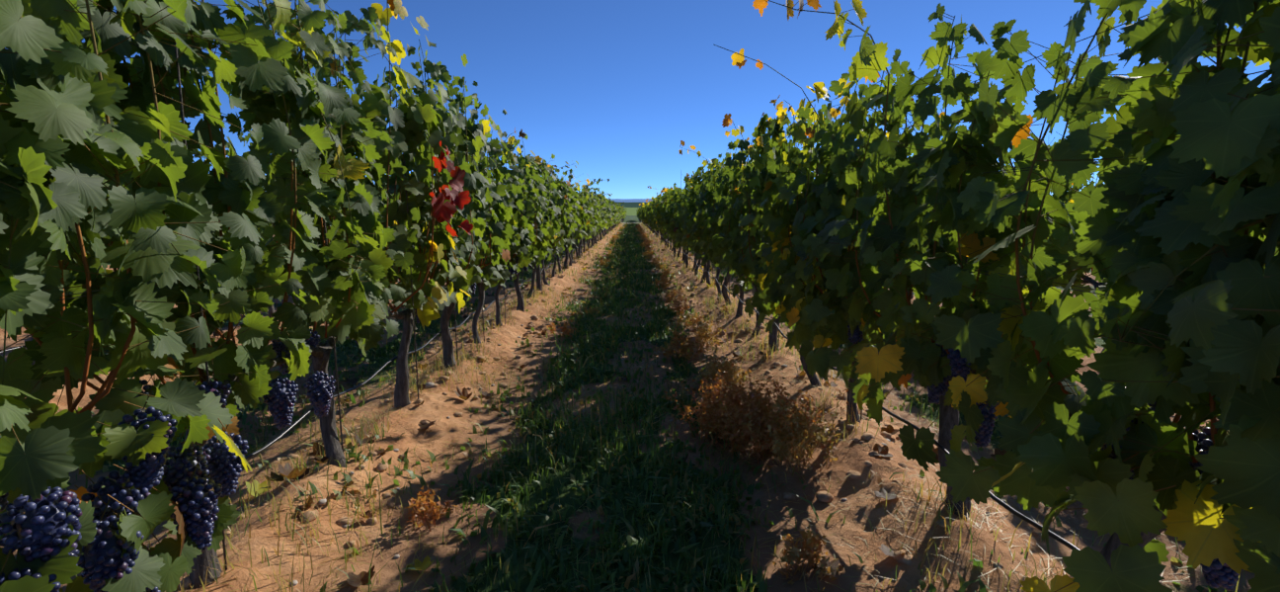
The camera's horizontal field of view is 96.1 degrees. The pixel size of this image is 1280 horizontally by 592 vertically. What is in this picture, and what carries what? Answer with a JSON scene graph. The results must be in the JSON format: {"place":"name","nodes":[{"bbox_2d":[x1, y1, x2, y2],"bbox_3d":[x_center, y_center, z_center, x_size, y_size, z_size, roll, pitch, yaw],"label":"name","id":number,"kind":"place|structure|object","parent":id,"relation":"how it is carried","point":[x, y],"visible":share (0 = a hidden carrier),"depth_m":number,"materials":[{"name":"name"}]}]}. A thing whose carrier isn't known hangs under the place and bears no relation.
{"place":"outdoors","nodes":[
{"label":"outdoors","id":0,"kind":"place"},
{"bbox_2d":[30,222,492,364],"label":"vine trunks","id":1,"kind":"object","parent":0,"point":[271,309],"visible":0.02,"depth_m":7.09,"materials":[{"name":"brown wood"}]},
{"bbox_2d":[0,215,1255,591],"bbox_3d":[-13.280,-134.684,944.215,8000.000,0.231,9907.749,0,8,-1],"label":"ground","id":2,"kind":"structure","parent":0,"point":[849,531],"depth_m":2.92,"materials":[{"name":"brown soil"}]},
{"bbox_2d":[0,0,611,574],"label":"vine shoots","id":3,"kind":"object","parent":2,"relation":"on","point":[111,377],"visible":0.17,"depth_m":1.94,"materials":[{"name":"green plant"}]},
{"bbox_2d":[0,327,358,591],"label":"grapes","id":4,"kind":"object","parent":3,"relation":"hanging from","point":[143,480],"visible":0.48,"depth_m":1.55,"materials":[{"name":"purple food"}]},
{"bbox_2d":[0,0,418,591],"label":"vine leaves","id":5,"kind":"object","parent":3,"relation":"attached to","point":[65,101],"visible":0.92,"depth_m":1.64,"materials":[{"name":"green plant"}]},
{"bbox_2d":[58,29,482,359],"bbox_3d":[-2.103,-5.536,38.826,0.073,1.162,78.490,0,8,-1],"label":"trellis","id":6,"kind":"object","parent":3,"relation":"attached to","point":[179,281],"depth_m":1.84,"materials":[{"name":"grey metal"}]},
{"bbox_2d":[15,236,581,591],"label":"grapes","id":7,"kind":"object","parent":3,"relation":"hanging from","point":[54,510],"visible":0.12,"depth_m":1.52,"materials":[{"name":"purple food"}]},
{"bbox_2d":[82,227,609,561],"bbox_3d":[-2.168,-4.606,39.156,0.032,0.112,77.881,0,8,-1],"label":"drip hose","id":8,"kind":"object","parent":3,"relation":"attached to","point":[284,432],"visible":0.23,"depth_m":3.40,"materials":[{"name":"black plastic"}]},
{"bbox_2d":[303,0,580,327],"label":"vine leaves","id":9,"kind":"object","parent":3,"relation":"attached to","point":[414,141],"visible":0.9,"depth_m":4.14,"materials":[{"name":"green plant"}]},
{"bbox_2d":[513,163,612,251],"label":"vine leaves","id":10,"kind":"object","parent":3,"relation":"attached to","point":[592,213],"visible":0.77,"depth_m":15.70,"materials":[{"name":"green plant"}]},
{"bbox_2d":[604,196,624,229],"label":"vine leaves","id":11,"kind":"object","parent":3,"relation":"attached to","point":[615,213],"visible":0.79,"depth_m":41.26,"materials":[{"name":"green plant"}]},
{"bbox_2d":[133,41,620,588],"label":"vine trunks","id":12,"kind":"object","parent":2,"relation":"on","point":[331,440],"visible":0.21,"depth_m":3.94,"materials":[{"name":"brown wood"}]},
{"bbox_2d":[463,245,754,324],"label":"fallen leaves","id":13,"kind":"object","parent":2,"relation":"on","point":[562,293],"visible":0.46,"depth_m":11.14,"materials":[{"name":"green plant"}]},
{"bbox_2d":[178,337,1043,587],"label":"soil clods","id":14,"kind":"object","parent":2,"relation":"on","point":[826,496],"visible":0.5,"depth_m":3.00,"materials":[{"name":"brown soil"}]},
{"bbox_2d":[0,222,1246,591],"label":"grass","id":15,"kind":"structure","parent":2,"relation":"on","point":[620,441],"depth_m":3.21,"materials":[{"name":"green plant"}]},
{"bbox_2d":[400,224,848,584],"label":"dry weeds","id":16,"kind":"object","parent":2,"relation":"on","point":[784,433],"visible":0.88,"depth_m":3.41,"materials":[{"name":"brown plant"}]},
{"bbox_2d":[245,326,1006,586],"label":"fallen leaves","id":17,"kind":"object","parent":2,"relation":"on","point":[288,471],"visible":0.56,"depth_m":2.86,"materials":[{"name":"brown plant"}]},
{"bbox_2d":[475,269,781,368],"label":"stones","id":18,"kind":"object","parent":2,"relation":"on","point":[548,302],"visible":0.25,"depth_m":6.56,"materials":[{"name":"brown stone"}]},
{"bbox_2d":[480,250,784,346],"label":"soil clods","id":19,"kind":"object","parent":2,"relation":"on","point":[535,317],"visible":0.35,"depth_m":7.46,"materials":[{"name":"brown soil"}]},
{"bbox_2d":[290,364,1006,585],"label":"stones","id":20,"kind":"object","parent":2,"relation":"on","point":[324,501],"visible":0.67,"depth_m":2.90,"materials":[{"name":"stone"}]},
{"bbox_2d":[641,60,1197,569],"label":"vine trunks","id":21,"kind":"object","parent":2,"relation":"on","point":[948,418],"visible":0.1,"depth_m":3.55,"materials":[{"name":"brown wood"}]},
{"bbox_2d":[650,0,1279,591],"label":"vine shoots","id":22,"kind":"object","parent":2,"relation":"on","point":[1026,186],"visible":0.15,"depth_m":1.84,"materials":[{"name":"green plant"}]},
{"bbox_2d":[638,195,659,230],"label":"vine leaves","id":23,"kind":"object","parent":22,"relation":"attached to","point":[644,210],"visible":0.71,"depth_m":37.34,"materials":[{"name":"green plant"}]},
{"bbox_2d":[647,170,702,250],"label":"vine leaves","id":24,"kind":"object","parent":22,"relation":"attached to","point":[667,217],"visible":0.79,"depth_m":15.46,"materials":[{"name":"green plant"}]},
{"bbox_2d":[675,48,966,349],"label":"vine leaves","id":25,"kind":"object","parent":22,"relation":"attached to","point":[782,186],"visible":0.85,"depth_m":4.09,"materials":[{"name":"green plant"}]},
{"bbox_2d":[649,227,1080,550],"bbox_3d":[0.765,-4.576,38.959,0.034,0.115,78.361,0,8,-1],"label":"drip hose","id":26,"kind":"object","parent":22,"relation":"attached to","point":[1023,517],"visible":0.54,"depth_m":2.08,"materials":[{"name":"black plastic"}]},
{"bbox_2d":[663,232,1228,566],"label":"grapes","id":27,"kind":"object","parent":22,"relation":"attached to","point":[1201,445],"depth_m":2.20,"materials":[{"name":"purple food"}]},
{"bbox_2d":[799,0,1186,416],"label":"trellis","id":28,"kind":"object","parent":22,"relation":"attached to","point":[1038,166],"depth_m":1.80,"materials":[{"name":"grey metal"}]},
{"bbox_2d":[730,0,1279,591],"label":"vine leaves","id":29,"kind":"object","parent":22,"relation":"attached to","point":[1150,241],"visible":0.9,"depth_m":1.48,"materials":[{"name":"green plant"}]},
{"bbox_2d":[847,321,1243,590],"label":"grapes","id":30,"kind":"object","parent":22,"relation":"hanging from","point":[1217,574],"visible":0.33,"depth_m":2.17,"materials":[{"name":"purple food"}]},
{"bbox_2d":[907,251,1106,352],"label":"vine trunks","id":31,"kind":"object","parent":2,"relation":"on","point":[1092,281],"depth_m":5.18,"materials":[{"name":"brown wood"}]},
{"bbox_2d":[914,126,1278,296],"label":"vine leaves","id":32,"kind":"object","parent":31,"relation":"attached to","point":[1065,198],"depth_m":5.38,"materials":[{"name":"green plant"}]},
{"bbox_2d":[623,207,638,215],"bbox_3d":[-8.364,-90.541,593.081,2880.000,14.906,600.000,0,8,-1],"label":"field hill","id":33,"kind":"structure","parent":0,"point":[631,211],"depth_m":594.13,"materials":[{"name":"green plant"}]},
{"bbox_2d":[610,198,651,202],"bbox_3d":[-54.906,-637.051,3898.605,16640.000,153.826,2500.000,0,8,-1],"label":"distant ridge","id":34,"kind":"structure","parent":0,"point":[631,200],"depth_m":4904.01,"materials":[{"name":"blue"}]},
{"bbox_2d":[615,201,647,207],"bbox_3d":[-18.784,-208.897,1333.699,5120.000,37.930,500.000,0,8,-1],"label":"wood","id":35,"kind":"object","parent":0,"point":[630,204],"depth_m":1475.24,"materials":[{"name":"green plant"}]},
{"bbox_2d":[81,0,1271,198],"label":"sky","id":36,"kind":"structure","parent":0,"point":[613,88],"materials":[{"name":"blue"}]},
{"bbox_2d":[916,131,1141,274],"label":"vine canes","id":37,"kind":"object","parent":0,"point":[1068,191],"depth_m":5.71,"materials":[{"name":"brown wood"}]},
{"bbox_3d":[-4.768,-2.297,14.826,2.031,1.682,28.792,0,8,-1],"label":"vine","id":38,"kind":"object","parent":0,"visible":0},
{"bbox_2d":[0,344,25,353],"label":"drip hose","id":39,"kind":"object","parent":38,"relation":"attached to","point":[11,349],"depth_m":4.22,"materials":[{"name":"black plastic"}]},
{"bbox_2d":[41,131,410,310],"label":"vine leaves","id":40,"kind":"object","parent":38,"relation":"attached to","point":[93,261],"depth_m":6.10,"materials":[{"name":"green plant"}]}
]}

